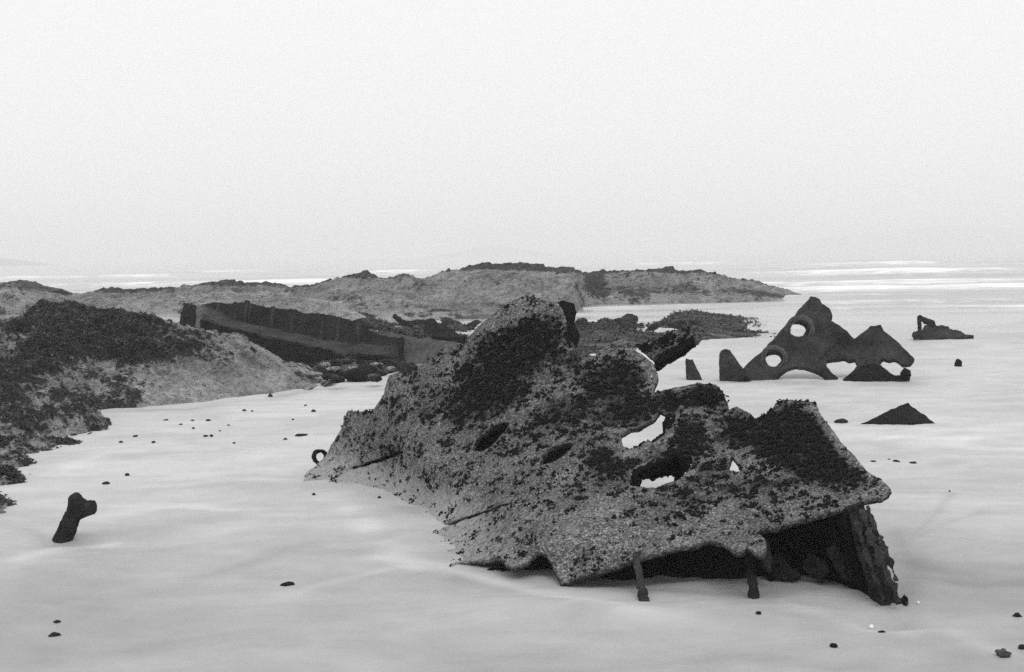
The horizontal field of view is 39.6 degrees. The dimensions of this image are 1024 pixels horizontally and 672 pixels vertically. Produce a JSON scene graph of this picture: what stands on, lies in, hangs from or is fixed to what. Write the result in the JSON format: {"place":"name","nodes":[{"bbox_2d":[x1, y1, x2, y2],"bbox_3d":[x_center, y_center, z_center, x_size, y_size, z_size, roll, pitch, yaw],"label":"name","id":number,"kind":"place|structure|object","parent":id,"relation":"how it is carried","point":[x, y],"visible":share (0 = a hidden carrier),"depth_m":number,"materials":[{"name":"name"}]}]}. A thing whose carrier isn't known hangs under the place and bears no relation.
{"place":"outdoors","nodes":[
{"label":"outdoors","id":0,"kind":"place"},
{"bbox_2d":[0,258,57,265],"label":"hill","id":1,"kind":"structure","parent":0,"point":[8,262],"depth_m":1498.25,"materials":[{"name":"white"}]},
{"bbox_2d":[358,354,395,360],"bbox_3d":[-1.956,0.317,20.643,0.555,0.126,0.120,-1,3,0],"label":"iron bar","id":2,"kind":"object","parent":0,"point":[377,357],"visible":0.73,"depth_m":20.61,"materials":[{"name":"black metal"}]},
{"bbox_2d":[423,244,561,257],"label":"hill","id":3,"kind":"structure","parent":0,"point":[493,250],"depth_m":2388.08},
{"bbox_2d":[0,317,1023,671],"bbox_3d":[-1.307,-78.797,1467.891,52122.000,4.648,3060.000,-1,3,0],"label":"sand","id":4,"kind":"structure","parent":0,"point":[188,549],"depth_m":7.37,"materials":[{"name":"white sand"}]},
{"bbox_2d":[0,491,16,513],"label":"rock ledge","id":5,"kind":"object","parent":4,"relation":"on","point":[5,502],"visible":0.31,"depth_m":9.38,"materials":[{"name":"grey stone"}]},
{"bbox_2d":[0,464,25,485],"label":"rock ledge","id":6,"kind":"object","parent":4,"relation":"on","point":[10,474],"visible":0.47,"depth_m":10.35,"materials":[{"name":"grey stone"}]},
{"bbox_2d":[0,433,81,466],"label":"rock ledge","id":7,"kind":"object","parent":4,"relation":"on","point":[14,448],"visible":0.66,"depth_m":12.10,"materials":[{"name":"grey stone"}]},
{"bbox_2d":[48,632,60,636],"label":"pebble","id":8,"kind":"object","parent":4,"relation":"on","point":[53,634],"visible":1,"depth_m":6.11,"materials":[{"name":"stone"}]},
{"bbox_2d":[0,391,111,436],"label":"rock ledge","id":9,"kind":"object","parent":4,"relation":"on","point":[69,414],"visible":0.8,"depth_m":13.41,"materials":[{"name":"grey stone"}]},
{"bbox_2d":[52,492,96,542],"bbox_3d":[-2.549,1.103,8.245,0.304,0.399,0.109,0,3,8],"label":"iron post","id":10,"kind":"object","parent":4,"relation":"on","point":[79,507],"visible":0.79,"depth_m":8.20,"materials":[{"name":"black metal"}]},
{"bbox_2d":[0,279,294,314],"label":"rock outcrop","id":11,"kind":"object","parent":4,"relation":"on","point":[16,299],"visible":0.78,"depth_m":46.88,"materials":[{"name":"grey stone"}]},
{"bbox_2d":[0,298,316,409],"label":"rocky mound","id":12,"kind":"object","parent":4,"relation":"on","point":[52,353],"visible":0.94,"depth_m":16.66,"materials":[{"name":"grey stone"}]},
{"bbox_2d":[176,296,372,327],"bbox_3d":[-5.276,-0.255,31.581,4.377,1.338,3.905,-1,3,0],"label":"pale rock","id":13,"kind":"object","parent":4,"relation":"on","point":[306,305],"visible":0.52,"depth_m":29.91,"materials":[{"name":"grey stone"}]},
{"bbox_2d":[280,581,294,585],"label":"pebble","id":14,"kind":"object","parent":4,"relation":"on","point":[288,583],"visible":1,"depth_m":6.95,"materials":[{"name":"stone"}]},
{"bbox_2d":[179,300,399,364],"bbox_3d":[-3.719,-0.028,22.681,5.580,1.029,1.203,2,4,42],"label":"hull wreck","id":15,"kind":"object","parent":4,"relation":"on","point":[285,334],"visible":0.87,"depth_m":22.53,"materials":[{"name":"metal"}]},
{"bbox_2d":[281,361,330,386],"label":"rock spur","id":16,"kind":"structure","parent":4,"relation":"on","point":[299,369],"depth_m":18.47,"materials":[{"name":"grey stone"}]},
{"bbox_2d":[304,371,322,377],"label":"rubble stone","id":17,"kind":"object","parent":16,"relation":"on","point":[311,374],"visible":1,"depth_m":18.31,"materials":[{"name":"grey stone"}]},
{"bbox_2d":[313,366,326,375],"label":"rubble stone","id":18,"kind":"object","parent":16,"relation":"on","point":[320,369],"visible":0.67,"depth_m":18.79,"materials":[{"name":"grey stone"}]},
{"bbox_2d":[321,374,332,379],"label":"rubble stone","id":19,"kind":"object","parent":16,"relation":"on","point":[326,376],"visible":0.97,"depth_m":18.00,"materials":[{"name":"grey stone"}]},
{"bbox_2d":[311,449,326,463],"bbox_3d":[-1.431,0.903,10.611,0.117,0.125,0.132,-2,3,-16],"label":"pipe end","id":20,"kind":"object","parent":4,"relation":"on","point":[315,453],"visible":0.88,"depth_m":10.57,"materials":[{"name":"metal"}]},
{"bbox_2d":[330,376,345,382],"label":"rubble stone","id":21,"kind":"object","parent":4,"relation":"on","point":[337,379],"visible":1,"depth_m":17.56,"materials":[{"name":"grey stone"}]},
{"bbox_2d":[337,370,347,376],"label":"rubble stone","id":22,"kind":"object","parent":4,"relation":"on","point":[344,373],"visible":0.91,"depth_m":18.43,"materials":[{"name":"grey stone"}]},
{"bbox_2d":[344,367,372,381],"bbox_3d":[-2.006,0.533,18.658,0.379,0.254,0.406,-1,3,0],"label":"barrel lump","id":23,"kind":"object","parent":4,"relation":"on","point":[357,374],"visible":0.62,"depth_m":18.50,"materials":[{"name":"metal"}]},
{"bbox_2d":[308,359,409,376],"bbox_3d":[-1.880,0.664,20.304,2.260,0.677,3.536,-1,3,0],"label":"reef","id":24,"kind":"object","parent":4,"relation":"on","point":[380,367],"visible":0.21,"depth_m":19.91},
{"bbox_2d":[320,362,330,367],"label":"rubble stone","id":25,"kind":"object","parent":24,"relation":"on","point":[326,364],"visible":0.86,"depth_m":19.94,"materials":[{"name":"grey stone"}]},
{"bbox_2d":[326,366,340,371],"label":"rubble stone","id":26,"kind":"object","parent":24,"relation":"on","point":[335,368],"visible":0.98,"depth_m":19.23,"materials":[{"name":"grey stone"}]},
{"bbox_2d":[329,359,345,365],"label":"rubble stone","id":27,"kind":"object","parent":24,"relation":"on","point":[334,362],"visible":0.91,"depth_m":20.24,"materials":[{"name":"grey stone"}]},
{"bbox_2d":[338,359,351,363],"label":"rubble stone","id":28,"kind":"object","parent":24,"relation":"on","point":[347,361],"visible":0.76,"depth_m":20.41,"materials":[{"name":"grey stone"}]},
{"bbox_2d":[343,353,362,361],"bbox_3d":[-2.346,0.348,21.023,0.315,0.196,0.287,-1,3,0],"label":"rubble stone","id":29,"kind":"object","parent":24,"relation":"on","point":[354,356],"visible":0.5,"depth_m":20.95,"materials":[{"name":"grey stone"}]},
{"bbox_2d":[356,360,375,364],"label":"rubble stone","id":30,"kind":"object","parent":24,"relation":"on","point":[364,361],"visible":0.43,"depth_m":20.18,"materials":[{"name":"grey stone"}]},
{"bbox_2d":[358,362,375,372],"bbox_3d":[-1.965,0.442,19.189,0.265,0.180,0.364,-1,3,0],"label":"rubble stone","id":31,"kind":"object","parent":24,"relation":"on","point":[369,366],"visible":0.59,"depth_m":19.11,"materials":[{"name":"grey stone"}]},
{"bbox_2d":[376,358,391,362],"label":"rubble stone","id":32,"kind":"object","parent":24,"relation":"on","point":[381,361],"visible":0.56,"depth_m":20.13,"materials":[{"name":"grey stone"}]},
{"bbox_2d":[385,358,403,365],"bbox_3d":[-1.680,0.383,20.149,0.323,0.128,0.263,-2,3,-22],"label":"rubble stone","id":33,"kind":"object","parent":24,"relation":"on","point":[395,362],"visible":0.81,"depth_m":20.05,"materials":[{"name":"grey stone"}]},
{"bbox_2d":[365,374,381,381],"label":"rubble stone","id":34,"kind":"object","parent":4,"relation":"on","point":[374,377],"visible":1,"depth_m":17.67,"materials":[{"name":"grey stone"}]},
{"bbox_2d":[375,372,385,375],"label":"rubble stone","id":35,"kind":"object","parent":4,"relation":"on","point":[382,373],"visible":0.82,"depth_m":18.34,"materials":[{"name":"grey stone"}]},
{"bbox_2d":[385,366,394,370],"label":"rubble stone","id":36,"kind":"object","parent":4,"relation":"on","point":[389,368],"visible":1,"depth_m":19.25,"materials":[{"name":"grey stone"}]},
{"bbox_2d":[376,314,404,322],"bbox_3d":[-2.925,-0.157,33.842,1.100,0.805,2.402,-1,3,0],"label":"pale rock","id":37,"kind":"object","parent":4,"relation":"on","point":[387,317],"visible":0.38,"depth_m":32.83,"materials":[{"name":"grey stone"}]},
{"bbox_2d":[398,368,407,373],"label":"rubble stone","id":38,"kind":"object","parent":4,"relation":"on","point":[402,370],"visible":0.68,"depth_m":18.58,"materials":[{"name":"grey stone"}]},
{"bbox_2d":[398,362,417,372],"bbox_3d":[-1.397,0.429,19.206,0.261,0.145,0.315,0,3,18],"label":"rubble stone","id":39,"kind":"object","parent":4,"relation":"on","point":[409,367],"visible":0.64,"depth_m":19.14,"materials":[{"name":"grey stone"}]},
{"bbox_2d":[409,324,424,329],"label":"rubble stone","id":40,"kind":"object","parent":4,"relation":"on","point":[419,326],"visible":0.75,"depth_m":30.16,"materials":[{"name":"grey stone"}]},
{"bbox_2d":[393,314,412,327],"bbox_3d":[-2.344,-0.324,30.530,0.129,0.275,1.108,-2,4,-24],"label":"iron bar","id":41,"kind":"object","parent":40,"relation":"on","point":[398,319],"visible":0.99,"depth_m":30.49,"materials":[{"name":"grey metal"}]},
{"bbox_2d":[358,311,477,331],"bbox_3d":[-2.476,-0.127,32.990,3.462,0.865,6.180,-1,3,0],"label":"reef","id":42,"kind":"object","parent":4,"relation":"on","point":[375,322],"visible":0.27,"depth_m":32.12},
{"bbox_2d":[406,319,425,324],"bbox_3d":[-2.181,-0.284,32.625,0.654,0.204,0.187,0,3,13],"label":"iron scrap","id":43,"kind":"object","parent":42,"relation":"on","point":[419,321],"visible":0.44,"depth_m":32.57,"materials":[{"name":"grey metal"}]},
{"bbox_2d":[440,317,461,323],"bbox_3d":[-1.389,-0.303,33.002,0.681,0.271,0.154,0,4,24],"label":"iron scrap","id":44,"kind":"object","parent":42,"relation":"on","point":[447,320],"visible":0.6,"depth_m":32.98,"materials":[{"name":"grey metal"}]},
{"bbox_2d":[465,320,482,328],"bbox_3d":[-0.869,-0.250,31.679,0.465,0.177,0.147,-18,11,1],"label":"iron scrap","id":45,"kind":"object","parent":42,"relation":"on","point":[474,323],"visible":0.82,"depth_m":31.64,"materials":[{"name":"grey metal"}]},
{"bbox_2d":[372,326,470,338],"bbox_3d":[-1.600,0.231,26.284,2.340,0.852,5.614,-1,3,0],"label":"reef","id":46,"kind":"object","parent":4,"relation":"on","point":[396,332],"visible":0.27,"depth_m":25.86},
{"bbox_2d":[425,318,466,342],"bbox_3d":[-1.303,0.014,25.943,0.559,0.652,1.207,-4,4,-40],"label":"rock","id":47,"kind":"object","parent":46,"relation":"on","point":[435,329],"visible":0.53,"depth_m":25.80,"materials":[{"name":"grey stone"}]},
{"bbox_2d":[398,336,459,363],"bbox_3d":[-1.435,0.230,21.141,1.571,0.455,0.788,2,4,42],"label":"iron box","id":48,"kind":"object","parent":4,"relation":"on","point":[416,350],"visible":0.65,"depth_m":21.02,"materials":[{"name":"grey metal"}]},
{"bbox_2d":[277,262,603,319],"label":"rock outcrop","id":49,"kind":"object","parent":4,"relation":"on","point":[483,288],"visible":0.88,"depth_m":42.83,"materials":[{"name":"grey stone"}]},
{"bbox_2d":[454,313,463,317],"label":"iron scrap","id":50,"kind":"object","parent":4,"relation":"on","point":[457,315],"visible":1,"depth_m":36.88,"materials":[{"name":"grey metal"}]},
{"bbox_2d":[453,310,492,318],"bbox_3d":[-1.243,-0.512,40.755,2.934,0.705,7.551,-1,3,0],"label":"reef","id":51,"kind":"object","parent":4,"relation":"on","point":[483,316],"visible":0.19,"depth_m":37.92},
{"bbox_2d":[303,295,907,605],"bbox_3d":[0.310,0.515,8.448,2.237,1.451,5.123,-2,3,-23],"label":"wreck","id":52,"kind":"object","parent":4,"relation":"on","point":[499,435],"visible":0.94,"depth_m":7.98,"materials":[{"name":"metal"}]},
{"bbox_2d":[574,318,644,328],"bbox_3d":[2.076,-0.056,31.873,1.943,0.712,3.427,-1,3,0],"label":"reef","id":53,"kind":"object","parent":4,"relation":"on","point":[609,322],"visible":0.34,"depth_m":31.15},
{"bbox_2d":[576,317,587,324],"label":"boulder","id":54,"kind":"object","parent":53,"relation":"on","point":[580,321],"visible":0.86,"depth_m":30.95,"materials":[{"name":"grey stone"}]},
{"bbox_2d":[613,316,636,323],"bbox_3d":[2.510,-0.310,31.867,0.626,0.259,0.191,0,3,20],"label":"iron scrap","id":55,"kind":"object","parent":53,"relation":"on","point":[630,320],"visible":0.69,"depth_m":31.81,"materials":[{"name":"grey metal"}]},
{"bbox_2d":[622,313,637,321],"bbox_3d":[2.772,-0.405,33.530,0.418,0.255,0.317,-1,3,0],"label":"boulder","id":56,"kind":"object","parent":53,"relation":"on","point":[630,315],"visible":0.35,"depth_m":33.45,"materials":[{"name":"grey stone"}]},
{"bbox_2d":[660,320,681,329],"bbox_3d":[3.400,-0.225,30.139,0.541,0.111,0.217,19,9,-1],"label":"iron scrap","id":57,"kind":"object","parent":4,"relation":"on","point":[672,325],"visible":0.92,"depth_m":30.10,"materials":[{"name":"grey metal"}]},
{"bbox_2d":[577,323,775,353],"bbox_3d":[3.232,0.218,26.474,4.770,0.737,9.249,-1,3,0],"label":"reef","id":58,"kind":"object","parent":4,"relation":"on","point":[594,340],"visible":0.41,"depth_m":26.67},
{"bbox_2d":[619,323,636,328],"bbox_3d":[2.450,-0.211,30.022,0.390,0.145,0.141,0,3,14],"label":"iron scrap","id":59,"kind":"object","parent":58,"relation":"on","point":[624,325],"visible":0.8,"depth_m":30.01,"materials":[{"name":"grey metal"}]},
{"bbox_2d":[646,324,661,330],"bbox_3d":[2.942,-0.181,29.467,0.345,0.156,0.144,0,3,11],"label":"iron scrap","id":60,"kind":"object","parent":58,"relation":"on","point":[652,327],"visible":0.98,"depth_m":29.42,"materials":[{"name":"grey metal"}]},
{"bbox_2d":[689,320,703,326],"bbox_3d":[3.768,-0.040,28.799,0.394,0.576,0.514,0,3,17],"label":"iron plate","id":61,"kind":"object","parent":58,"relation":"on","point":[693,322],"visible":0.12,"depth_m":28.84,"materials":[{"name":"grey metal"}]},
{"bbox_2d":[724,324,746,330],"bbox_3d":[4.503,-0.162,28.611,0.483,0.151,0.171,-1,3,-7],"label":"iron scrap","id":62,"kind":"object","parent":58,"relation":"on","point":[740,327],"visible":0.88,"depth_m":28.56,"materials":[{"name":"grey metal"}]},
{"bbox_2d":[685,358,701,379],"bbox_3d":[2.301,0.444,18.018,0.192,0.328,0.259,-1,3,0],"label":"iron spike","id":63,"kind":"object","parent":4,"relation":"on","point":[692,372],"visible":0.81,"depth_m":17.96,"materials":[{"name":"black metal"}]},
{"bbox_2d":[645,309,761,327],"bbox_3d":[4.921,-0.183,33.357,3.966,0.699,9.512,-1,3,0],"label":"reef","id":64,"kind":"object","parent":4,"relation":"on","point":[704,317],"visible":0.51,"depth_m":33.40},
{"bbox_2d":[674,320,686,324],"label":"iron scrap","id":65,"kind":"object","parent":64,"relation":"on","point":[679,322],"visible":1,"depth_m":31.28,"materials":[{"name":"grey metal"}]},
{"bbox_2d":[719,349,750,381],"bbox_3d":[2.799,0.417,17.775,0.413,0.508,0.425,1,4,28],"label":"iron stump","id":66,"kind":"object","parent":4,"relation":"on","point":[731,368],"visible":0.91,"depth_m":17.68,"materials":[{"name":"black metal"}]},
{"bbox_2d":[743,296,913,381],"bbox_3d":[3.902,0.067,18.078,2.318,1.108,1.378,0,3,14],"label":"wreck plate","id":67,"kind":"object","parent":4,"relation":"on","point":[820,344],"visible":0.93,"depth_m":17.92,"materials":[{"name":"metal"}]},
{"bbox_2d":[830,643,837,647],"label":"pebble","id":68,"kind":"object","parent":4,"relation":"on","point":[833,645],"visible":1,"depth_m":5.76,"materials":[{"name":"stone"}]},
{"bbox_2d":[834,418,847,422],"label":"dark stone","id":69,"kind":"object","parent":4,"relation":"on","point":[842,420],"visible":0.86,"depth_m":13.16,"materials":[{"name":"black stone"}]},
{"bbox_2d":[861,403,933,424],"bbox_3d":[3.658,0.749,13.161,0.772,0.178,0.505,-4,5,-44],"label":"wreck fragment","id":70,"kind":"object","parent":4,"relation":"on","point":[906,414],"visible":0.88,"depth_m":13.16,"materials":[{"name":"metal"}]},
{"bbox_2d":[912,315,973,339],"bbox_3d":[7.658,-0.126,25.571,1.068,0.536,0.756,-1,3,0],"label":"wreck fragment","id":71,"kind":"object","parent":4,"relation":"on","point":[931,330],"visible":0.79,"depth_m":25.42,"materials":[{"name":"metal"}]},
{"bbox_2d":[954,359,961,366],"bbox_3d":[6.067,0.409,19.338,0.113,0.204,0.104,-1,3,0],"label":"iron stub","id":72,"kind":"object","parent":4,"relation":"on","point":[958,362],"visible":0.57,"depth_m":19.31,"materials":[{"name":"black metal"}]},
{"bbox_2d":[995,648,1011,657],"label":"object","id":73,"kind":"object","parent":4,"relation":"on","point":[1002,653],"visible":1,"depth_m":5.57,"materials":[{"name":"black stone"}]},
{"bbox_2d":[1012,612,1021,616],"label":"pebble","id":74,"kind":"object","parent":4,"relation":"on","point":[1017,614],"visible":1,"depth_m":6.15,"materials":[{"name":"stone"}]},
{"bbox_2d":[1018,644,1023,649],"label":"pebble","id":75,"kind":"object","parent":4,"relation":"on","point":[1021,646],"visible":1,"depth_m":5.67,"materials":[{"name":"stone"}]},
{"bbox_2d":[0,248,1023,333],"bbox_3d":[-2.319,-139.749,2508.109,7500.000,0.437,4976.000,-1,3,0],"label":"sea","id":76,"kind":"structure","parent":0,"point":[975,286],"depth_m":102.30,"materials":[{"name":"liquid"}]},
{"bbox_2d":[0,280,72,294],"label":"rock outcrop","id":77,"kind":"object","parent":76,"relation":"on","point":[30,285],"visible":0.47,"depth_m":67.48,"materials":[{"name":"grey stone"}]},
{"bbox_2d":[582,266,801,303],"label":"rock outcrop","id":78,"kind":"object","parent":76,"relation":"on","point":[668,284],"visible":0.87,"depth_m":49.18,"materials":[{"name":"grey stone"}]},
{"bbox_2d":[0,0,1023,263],"label":"sky","id":79,"kind":"structure","parent":0,"point":[132,131],"materials":[{"name":"white"}]},
{"bbox_2d":[766,225,1023,251],"bbox_3d":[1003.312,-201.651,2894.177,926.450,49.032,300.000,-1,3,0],"label":"hill","id":80,"kind":"structure","parent":0,"point":[949,237],"depth_m":2788.52,"materials":[{"name":"white"}]}
]}

